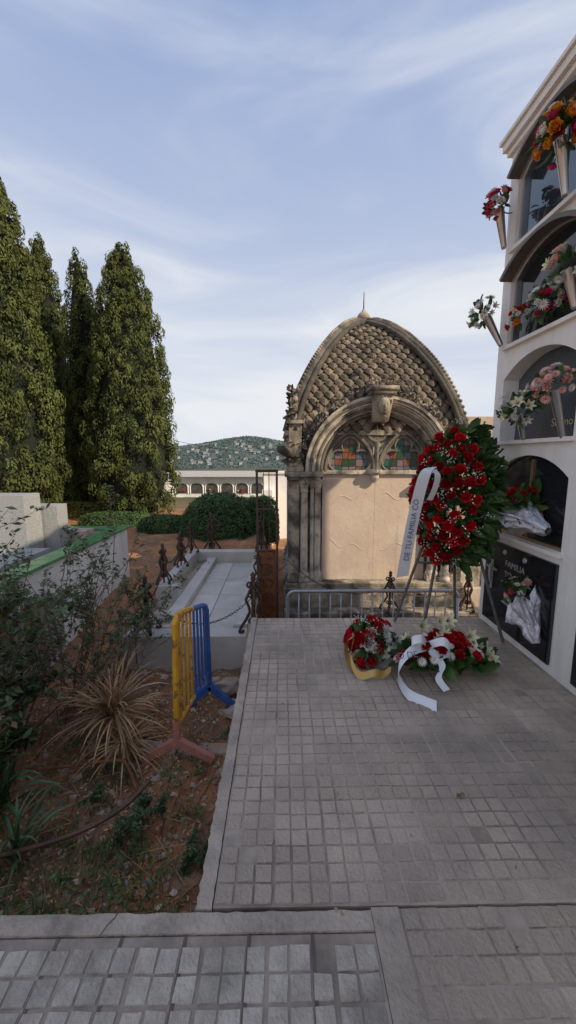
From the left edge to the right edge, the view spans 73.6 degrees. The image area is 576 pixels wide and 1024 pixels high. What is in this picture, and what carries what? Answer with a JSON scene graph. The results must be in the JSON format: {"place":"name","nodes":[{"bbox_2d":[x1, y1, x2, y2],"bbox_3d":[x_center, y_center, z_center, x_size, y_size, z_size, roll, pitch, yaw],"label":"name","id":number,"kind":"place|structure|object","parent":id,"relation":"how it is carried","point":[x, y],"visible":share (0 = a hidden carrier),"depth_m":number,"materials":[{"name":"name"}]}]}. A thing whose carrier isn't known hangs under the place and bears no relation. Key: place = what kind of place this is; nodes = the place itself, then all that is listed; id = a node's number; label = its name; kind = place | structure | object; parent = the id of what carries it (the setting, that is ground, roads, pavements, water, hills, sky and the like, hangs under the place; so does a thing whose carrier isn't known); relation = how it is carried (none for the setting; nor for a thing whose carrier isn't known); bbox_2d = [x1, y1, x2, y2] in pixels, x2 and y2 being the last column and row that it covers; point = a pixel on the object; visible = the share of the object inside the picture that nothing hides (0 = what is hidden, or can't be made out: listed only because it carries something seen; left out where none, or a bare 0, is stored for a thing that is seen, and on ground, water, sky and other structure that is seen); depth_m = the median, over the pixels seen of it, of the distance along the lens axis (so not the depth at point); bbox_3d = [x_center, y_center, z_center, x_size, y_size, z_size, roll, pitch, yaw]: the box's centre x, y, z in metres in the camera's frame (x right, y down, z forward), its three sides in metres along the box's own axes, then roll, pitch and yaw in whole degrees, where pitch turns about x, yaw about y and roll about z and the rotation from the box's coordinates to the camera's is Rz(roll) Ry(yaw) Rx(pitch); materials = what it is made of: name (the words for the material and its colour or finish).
{"place":"outdoors","nodes":[
{"label":"outdoors","id":0,"kind":"place"},
{"bbox_2d":[0,467,286,914],"bbox_3d":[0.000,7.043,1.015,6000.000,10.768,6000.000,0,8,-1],"label":"ground","id":1,"kind":"structure","parent":0,"point":[154,542],"depth_m":2.56,"materials":[{"name":"soil"}]},
{"bbox_2d":[0,728,67,828],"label":"strap leaf plant","id":2,"kind":"object","parent":1,"relation":"on","point":[6,782],"visible":0.94,"depth_m":2.17,"materials":[{"name":"green plant"}]},
{"bbox_2d":[0,641,69,783],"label":"leafy shrub","id":3,"kind":"object","parent":1,"relation":"on","point":[13,712],"visible":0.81,"depth_m":2.35,"materials":[{"name":"green plant"}]},
{"bbox_2d":[0,177,71,502],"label":"cypress tree","id":4,"kind":"object","parent":1,"relation":"on","point":[28,462],"visible":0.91,"depth_m":9.35,"materials":[{"name":"green plant"}]},
{"bbox_2d":[9,588,63,682],"bbox_3d":[-2.303,1.150,3.517,0.094,0.722,0.700,0,8,-1],"label":"shrub","id":5,"kind":"object","parent":1,"relation":"on","point":[58,652],"visible":0.2,"depth_m":3.59,"materials":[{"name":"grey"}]},
{"bbox_2d":[0,572,74,724],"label":"leafy shrub","id":6,"kind":"object","parent":1,"relation":"on","point":[5,672],"visible":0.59,"depth_m":2.38,"materials":[{"name":"green plant"}]},
{"bbox_2d":[0,779,78,897],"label":"strap leaf plant","id":7,"kind":"object","parent":1,"relation":"on","point":[16,841],"visible":0.91,"depth_m":2.00,"materials":[{"name":"green plant"}]},
{"bbox_2d":[22,232,80,501],"bbox_3d":[-8.671,-4.707,13.857,2.429,9.865,2.506,0,8,-1],"label":"cypress tree","id":8,"kind":"object","parent":1,"relation":"on","point":[51,323],"visible":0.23,"depth_m":13.26,"materials":[{"name":"green plant"}]},
{"bbox_2d":[0,493,131,683],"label":"family tomb","id":9,"kind":"object","parent":1,"relation":"on","point":[43,530],"visible":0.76,"depth_m":4.50,"materials":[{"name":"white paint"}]},
{"bbox_2d":[0,485,135,771],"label":"rose shrub","id":10,"kind":"object","parent":1,"relation":"on","point":[7,603],"visible":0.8,"depth_m":2.67,"materials":[{"name":"green plant"}]},
{"bbox_2d":[0,779,150,857],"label":"garden hose","id":11,"kind":"object","parent":1,"relation":"on","point":[8,853],"visible":0.98,"depth_m":2.01,"materials":[{"name":"brown rubber"}]},
{"bbox_2d":[58,247,103,501],"bbox_3d":[-6.524,-3.905,12.504,1.760,8.664,1.748,0,8,-1],"label":"cypress tree","id":12,"kind":"object","parent":1,"relation":"on","point":[76,342],"visible":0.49,"depth_m":11.95,"materials":[{"name":"green plant"}]},
{"bbox_2d":[28,759,137,791],"bbox_3d":[-1.261,1.644,2.431,0.735,0.128,0.137,1,8,7],"label":"rusty pipe","id":13,"kind":"object","parent":1,"relation":"on","point":[92,763],"visible":0.91,"depth_m":2.43,"materials":[{"name":"metal"}]},
{"bbox_2d":[61,500,107,518],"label":"hedge","id":14,"kind":"object","parent":1,"relation":"on","point":[75,509],"visible":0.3,"depth_m":12.10,"materials":[{"name":"green plant"}]},
{"bbox_2d":[0,616,191,709],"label":"dead shrub","id":15,"kind":"object","parent":1,"relation":"on","point":[68,677],"visible":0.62,"depth_m":2.89,"materials":[{"name":"brown plant"}]},
{"bbox_2d":[32,640,172,782],"bbox_3d":[-1.268,1.341,2.713,0.970,0.619,0.976,7,11,39],"label":"dry yucca","id":16,"kind":"object","parent":1,"relation":"on","point":[110,706],"visible":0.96,"depth_m":2.71,"materials":[{"name":"beige plant"}]},
{"bbox_2d":[23,513,181,732],"bbox_3d":[-1.387,0.817,3.043,0.936,1.623,1.100,0,8,-1],"label":"rose shrub","id":17,"kind":"object","parent":1,"relation":"on","point":[90,638],"visible":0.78,"depth_m":2.91,"materials":[{"name":"green plant"}]},
{"bbox_2d":[8,536,208,685],"bbox_3d":[-1.632,0.851,3.376,1.475,1.362,1.235,4,9,26],"label":"rose shrub","id":18,"kind":"object","parent":1,"relation":"on","point":[145,612],"visible":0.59,"depth_m":3.29,"materials":[{"name":"green plant"}]},
{"bbox_2d":[77,510,150,527],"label":"hedge","id":19,"kind":"object","parent":1,"relation":"on","point":[98,518],"visible":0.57,"depth_m":10.44,"materials":[{"name":"green plant"}]},
{"bbox_2d":[0,668,229,914],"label":"weeds","id":20,"kind":"object","parent":1,"relation":"on","point":[138,845],"visible":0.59,"depth_m":1.96,"materials":[{"name":"green plant"}]},
{"bbox_2d":[0,664,238,914],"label":"stones","id":21,"kind":"object","parent":1,"relation":"on","point":[228,685],"visible":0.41,"depth_m":2.51,"materials":[{"name":"grey stone"}]},
{"bbox_2d":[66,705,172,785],"bbox_3d":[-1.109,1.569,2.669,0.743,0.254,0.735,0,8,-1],"label":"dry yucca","id":22,"kind":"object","parent":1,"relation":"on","point":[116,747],"visible":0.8,"depth_m":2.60,"materials":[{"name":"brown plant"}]},
{"bbox_2d":[0,667,240,914],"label":"leaf litter","id":23,"kind":"object","parent":1,"relation":"on","point":[157,891],"visible":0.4,"depth_m":2.22,"materials":[{"name":"brown plant"}]},
{"bbox_2d":[70,558,172,685],"bbox_3d":[-1.493,0.987,3.508,0.853,1.049,0.749,-4,9,-27],"label":"sparse shrub","id":24,"kind":"object","parent":1,"relation":"on","point":[128,613],"visible":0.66,"depth_m":3.55,"materials":[{"name":"green plant"}]},
{"bbox_2d":[74,780,170,855],"bbox_3d":[-0.940,1.670,2.163,0.525,0.228,0.301,4,9,26],"label":"scrub plant","id":25,"kind":"object","parent":1,"relation":"on","point":[124,824],"visible":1,"depth_m":2.13,"materials":[{"name":"green plant"}]},
{"bbox_2d":[76,241,181,514],"bbox_3d":[-4.755,-3.590,11.602,2.875,8.296,2.880,0,8,-1],"label":"cypress tree","id":26,"kind":"object","parent":1,"relation":"on","point":[129,459],"visible":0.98,"depth_m":10.86,"materials":[{"name":"green plant"}]},
{"bbox_2d":[135,514,187,534],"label":"hedge","id":27,"kind":"object","parent":1,"relation":"on","point":[161,524],"visible":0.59,"depth_m":9.38,"materials":[{"name":"green plant"}]},
{"bbox_2d":[117,741,227,760],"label":"broken kerb","id":28,"kind":"structure","parent":1,"relation":"on","point":[218,749],"depth_m":2.70,"materials":[{"name":"stone"}]},
{"bbox_2d":[140,603,234,763],"bbox_3d":[-0.718,1.137,2.824,0.572,1.062,0.620,0,8,-1],"label":"painted crowd barrier","id":29,"kind":"object","parent":1,"relation":"on","point":[176,741],"visible":0.99,"depth_m":2.63,"materials":[{"name":"yellow paint"}]},
{"bbox_2d":[122,549,264,671],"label":"stone tomb","id":30,"kind":"structure","parent":1,"relation":"on","point":[220,589],"depth_m":4.54,"materials":[{"name":"stone"}]},
{"bbox_2d":[132,575,161,635],"bbox_3d":[-1.413,0.914,3.830,0.215,0.592,0.215,2,8,11],"label":"iron scroll post","id":31,"kind":"object","parent":30,"relation":"on","point":[145,599],"visible":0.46,"depth_m":3.80,"materials":[{"name":"black metal"}]},
{"bbox_2d":[155,543,172,584],"bbox_3d":[-1.536,0.636,4.738,0.186,0.510,0.186,-1,8,-10],"label":"iron scroll post","id":32,"kind":"object","parent":30,"relation":"on","point":[162,557],"visible":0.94,"depth_m":4.71,"materials":[{"name":"brown metal"}]},
{"bbox_2d":[148,560,163,598],"bbox_3d":[-1.474,0.765,4.281,0.027,0.244,0.958,-1,8,-7],"label":"iron chain","id":33,"kind":"object","parent":32,"relation":"attached to","point":[158,580],"visible":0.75,"depth_m":4.45,"materials":[{"name":"brown metal"}]},
{"bbox_2d":[173,532,188,567],"bbox_3d":[-1.537,0.535,5.511,0.186,0.510,0.186,-5,10,-31],"label":"iron scroll post","id":34,"kind":"object","parent":30,"relation":"on","point":[180,556],"visible":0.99,"depth_m":5.50,"materials":[{"name":"brown metal"}]},
{"bbox_2d":[184,521,198,553],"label":"iron scroll post","id":35,"kind":"object","parent":30,"relation":"on","point":[190,531],"visible":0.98,"depth_m":6.28,"materials":[{"name":"brown metal"}]},
{"bbox_2d":[203,513,220,548],"bbox_3d":[-1.453,0.394,7.311,0.279,0.766,0.279,2,9,17],"label":"iron scroll post","id":36,"kind":"object","parent":30,"relation":"on","point":[211,525],"visible":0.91,"depth_m":7.28,"materials":[{"name":"brown metal"}]},
{"bbox_2d":[238,572,261,633],"bbox_3d":[-0.342,0.898,3.803,0.230,0.633,0.230,5,10,32],"label":"iron scroll post","id":37,"kind":"object","parent":30,"relation":"on","point":[253,586],"visible":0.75,"depth_m":3.78,"materials":[{"name":"black metal"}]},
{"bbox_2d":[149,598,250,623],"bbox_3d":[-0.877,0.978,3.826,1.078,0.309,0.027,0,8,1],"label":"iron chain","id":38,"kind":"object","parent":37,"relation":"attached to","point":[214,620],"visible":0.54,"depth_m":3.83,"materials":[{"name":"black metal"}]},
{"bbox_2d":[249,550,267,589],"bbox_3d":[-0.390,0.742,5.052,0.186,0.510,0.186,8,11,43],"label":"iron scroll post","id":39,"kind":"object","parent":30,"relation":"on","point":[258,560],"visible":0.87,"depth_m":5.03,"materials":[{"name":"brown metal"}]},
{"bbox_2d":[261,563,286,572],"bbox_3d":[-0.193,0.750,5.259,0.027,0.192,0.548,7,11,41],"label":"iron chain","id":40,"kind":"object","parent":39,"relation":"attached to","point":[274,571],"visible":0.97,"depth_m":5.29,"materials":[{"name":"brown metal"}]},
{"bbox_2d":[255,515,267,551],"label":"iron scroll post","id":41,"kind":"object","parent":30,"relation":"on","point":[261,527],"visible":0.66,"depth_m":6.47,"materials":[{"name":"brown metal"}]},
{"bbox_2d":[178,828,209,876],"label":"scrub plant","id":42,"kind":"object","parent":1,"relation":"on","point":[191,854],"visible":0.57,"depth_m":1.93,"materials":[{"name":"green plant"}]},
{"bbox_2d":[163,471,262,497],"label":"niche building","id":43,"kind":"structure","parent":1,"relation":"on","point":[200,483],"depth_m":19.95,"materials":[{"name":"white paint"}]},
{"bbox_2d":[177,491,255,541],"bbox_3d":[-1.620,0.186,9.294,2.037,1.374,1.916,0,8,-1],"label":"round bush","id":44,"kind":"object","parent":1,"relation":"on","point":[232,516],"visible":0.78,"depth_m":8.69,"materials":[{"name":"green plant"}]},
{"bbox_2d":[244,495,279,544],"bbox_3d":[-0.690,0.190,9.566,1.003,1.255,1.192,0,8,-1],"label":"hedge","id":45,"kind":"object","parent":1,"relation":"on","point":[251,502],"visible":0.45,"depth_m":9.13,"materials":[{"name":"green plant"}]},
{"bbox_2d":[255,469,277,617],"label":"rusty gate","id":46,"kind":"structure","parent":1,"relation":"on","point":[269,596],"depth_m":5.57,"materials":[{"name":"metal"}]},
{"bbox_2d":[261,471,286,544],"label":"white wall","id":47,"kind":"structure","parent":1,"relation":"on","point":[269,486],"depth_m":12.52,"materials":[{"name":"paint"}]},
{"bbox_2d":[286,589,459,617],"bbox_3d":[1.064,1.490,4.878,2.182,1.064,0.618,0,8,-1],"label":"steel crowd barrier","id":48,"kind":"object","parent":1,"relation":"on","point":[340,591],"visible":0.33,"depth_m":4.80,"materials":[{"name":"grey metal"}]},
{"bbox_2d":[277,297,472,617],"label":"mausoleum","id":49,"kind":"structure","parent":1,"relation":"on","point":[374,404],"depth_m":5.62,"materials":[{"name":"stone"}]},
{"bbox_2d":[284,607,478,617],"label":"stone kerb","id":50,"kind":"structure","parent":1,"relation":"on","point":[345,612],"depth_m":5.25,"materials":[{"name":"beige stone"}]},
{"bbox_2d":[379,571,397,613],"bbox_3d":[1.398,1.084,5.279,0.208,0.572,0.208,-4,9,-25],"label":"iron scroll post","id":51,"kind":"object","parent":50,"relation":"on","point":[390,583],"visible":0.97,"depth_m":5.25,"materials":[{"name":"black metal"}]},
{"bbox_2d":[289,562,388,594],"bbox_3d":[0.711,0.943,5.400,1.414,0.419,0.027,2,8,11],"label":"iron chain","id":52,"kind":"object","parent":51,"relation":"attached to","point":[323,585],"visible":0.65,"depth_m":5.47,"materials":[{"name":"brown metal"}]},
{"bbox_2d":[393,587,466,597],"bbox_3d":[1.937,1.098,5.289,1.092,0.172,0.027,0,8,-1],"label":"iron chain","id":53,"kind":"object","parent":51,"relation":"attached to","point":[434,596],"visible":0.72,"depth_m":5.29,"materials":[{"name":"black metal"}]},
{"bbox_2d":[459,576,475,613],"bbox_3d":[2.478,1.082,5.294,0.208,0.572,0.208,3,9,22],"label":"iron scroll post","id":54,"kind":"object","parent":50,"relation":"on","point":[468,585],"visible":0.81,"depth_m":5.27,"materials":[{"name":"brown metal"}]},
{"bbox_2d":[195,617,575,912],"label":"paved slab","id":55,"kind":"structure","parent":1,"relation":"on","point":[389,762],"depth_m":1.78,"materials":[{"name":"tile"}]},
{"bbox_2d":[343,607,398,679],"bbox_3d":[0.606,0.950,2.817,0.409,0.493,0.509,0,8,-1],"label":"red white bouquet","id":56,"kind":"object","parent":55,"relation":"on","point":[367,631],"visible":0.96,"depth_m":2.74,"materials":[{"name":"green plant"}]},
{"bbox_2d":[263,630,547,948],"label":"fallen leaves","id":57,"kind":"object","parent":55,"relation":"on","point":[458,795],"visible":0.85,"depth_m":1.71,"materials":[{"name":"brown plant"}]},
{"bbox_2d":[381,611,500,711],"bbox_3d":[1.080,0.952,2.583,0.827,0.401,0.668,0,8,-1],"label":"lily rose bouquet","id":58,"kind":"object","parent":55,"relation":"on","point":[433,650],"visible":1,"depth_m":2.57,"materials":[{"name":"white plant"}]},
{"bbox_2d":[393,417,509,642],"bbox_3d":[1.285,0.141,3.152,0.945,1.807,0.635,0,8,-1],"label":"funeral wreath","id":59,"kind":"object","parent":55,"relation":"on","point":[484,462],"visible":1,"depth_m":2.98,"materials":[{"name":"red plant"}]},
{"bbox_2d":[479,34,575,695],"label":"wall","id":60,"kind":"structure","parent":1,"relation":"on","point":[515,363],"depth_m":2.72,"materials":[{"name":"white paint"}]},
{"bbox_2d":[482,74,575,687],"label":"niche plaques","id":61,"kind":"object","parent":60,"relation":"attached to","point":[544,203],"visible":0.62,"depth_m":2.81,"materials":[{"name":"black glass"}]},
{"bbox_2d":[466,294,502,346],"bbox_3d":[1.618,-1.582,3.206,0.203,0.432,0.298,-5,10,-33],"label":"flower vase","id":62,"kind":"object","parent":61,"relation":"attached to","point":[488,322],"visible":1,"depth_m":3.17,"materials":[{"name":"white plant"}]},
{"bbox_2d":[482,185,512,249],"bbox_3d":[1.664,-2.336,3.089,0.211,0.449,0.276,0,8,-1],"label":"flower vase","id":63,"kind":"object","parent":61,"relation":"attached to","point":[494,199],"visible":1,"depth_m":3.04,"materials":[{"name":"red plant"}]},
{"bbox_2d":[505,560,524,574],"bbox_3d":[1.790,0.437,3.037,0.002,0.049,0.252,0,8,-1],"label":"lettering","id":64,"kind":"object","parent":61,"relation":"attached to","point":[514,567],"visible":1,"depth_m":3.04,"materials":[{"name":"silver metal"}]},
{"bbox_2d":[495,389,540,439],"bbox_3d":[1.734,-0.728,2.867,0.335,0.369,0.283,0,8,-1],"label":"flower vase","id":65,"kind":"object","parent":61,"relation":"attached to","point":[528,400],"visible":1,"depth_m":2.84,"materials":[{"name":"white plant"}]},
{"bbox_2d":[504,302,534,331],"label":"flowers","id":66,"kind":"object","parent":61,"relation":"attached to","point":[523,308],"visible":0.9,"depth_m":2.92,"materials":[{"name":"multicoloured plant"}]},
{"bbox_2d":[500,572,540,643],"bbox_3d":[1.728,0.685,2.841,0.294,0.465,0.320,7,11,42],"label":"flower bouquet","id":67,"kind":"object","parent":61,"relation":"attached to","point":[523,613],"visible":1,"depth_m":2.76,"materials":[{"name":"white plant"}]},
{"bbox_2d":[494,478,550,535],"bbox_3d":[1.778,-0.037,2.859,0.396,0.445,0.549,0,8,-1],"label":"flower bouquet","id":68,"kind":"object","parent":61,"relation":"attached to","point":[522,514],"visible":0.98,"depth_m":2.81,"materials":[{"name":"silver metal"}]},
{"bbox_2d":[487,124,571,587],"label":"flowers","id":69,"kind":"object","parent":61,"relation":"attached to","point":[492,568],"visible":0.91,"depth_m":3.33,"materials":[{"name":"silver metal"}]},
{"bbox_2d":[526,278,566,324],"bbox_3d":[1.804,-1.453,2.682,0.276,0.298,0.261,0,8,-1],"label":"flower vase","id":70,"kind":"object","parent":61,"relation":"attached to","point":[545,289],"visible":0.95,"depth_m":2.62,"materials":[{"name":"red plant"}]},
{"bbox_2d":[525,96,575,197],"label":"flower vase","id":71,"kind":"object","parent":61,"relation":"attached to","point":[556,119],"visible":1,"depth_m":2.35,"materials":[{"name":"orange plant"}]},
{"bbox_2d":[525,362,575,438],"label":"flower vase","id":72,"kind":"object","parent":61,"relation":"on","point":[544,376],"visible":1,"depth_m":2.47,"materials":[{"name":"pink plant"}]},
{"bbox_2d":[541,241,575,309],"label":"flower vase","id":73,"kind":"object","parent":61,"relation":"on","point":[568,278],"visible":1,"depth_m":2.41,"materials":[{"name":"white plant"}]},
{"bbox_2d":[551,419,572,425],"bbox_3d":[1.947,-0.628,2.687,0.002,0.074,0.309,0,8,-1],"label":"lettering","id":74,"kind":"object","parent":61,"relation":"attached to","point":[565,422],"visible":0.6,"depth_m":2.70,"materials":[{"name":"grey metal"}]},
{"bbox_2d":[165,436,285,466],"bbox_3d":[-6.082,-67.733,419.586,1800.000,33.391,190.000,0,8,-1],"label":"hill","id":75,"kind":"structure","parent":0,"point":[248,454],"depth_m":357.49,"materials":[{"name":"plant"}]},
{"bbox_2d":[171,440,278,464],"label":"distant houses","id":76,"kind":"structure","parent":75,"relation":"on","point":[208,460],"depth_m":361.41,"materials":[{"name":"white"}]},
{"bbox_2d":[165,435,286,468],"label":"distant trees","id":77,"kind":"object","parent":75,"relation":"on","point":[249,440],"visible":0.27,"depth_m":358.72,"materials":[{"name":"green plant"}]},
{"bbox_2d":[174,440,280,454],"bbox_3d":[-5.574,-7.217,39.297,22.007,2.761,0.040,0,8,-1],"label":"overhead cable","id":78,"kind":"object","parent":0,"point":[225,449],"visible":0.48,"depth_m":39.40,"materials":[{"name":"black rubber"}]},
{"bbox_2d":[0,905,575,1023],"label":"pavement","id":79,"kind":"structure","parent":0,"point":[428,965],"depth_m":1.14,"materials":[{"name":"tile"}]},
{"bbox_2d":[0,0,575,445],"label":"sky","id":80,"kind":"structure","parent":0,"point":[268,169],"materials":[{"name":"blue"}]},
{"bbox_2d":[460,417,492,608],"bbox_3d":[4.093,-0.106,7.582,3.000,3.448,2.640,0,8,-1],"label":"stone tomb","id":81,"kind":"object","parent":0,"point":[476,581],"visible":0.02,"depth_m":6.55,"materials":[{"name":"stone"}]}
]}

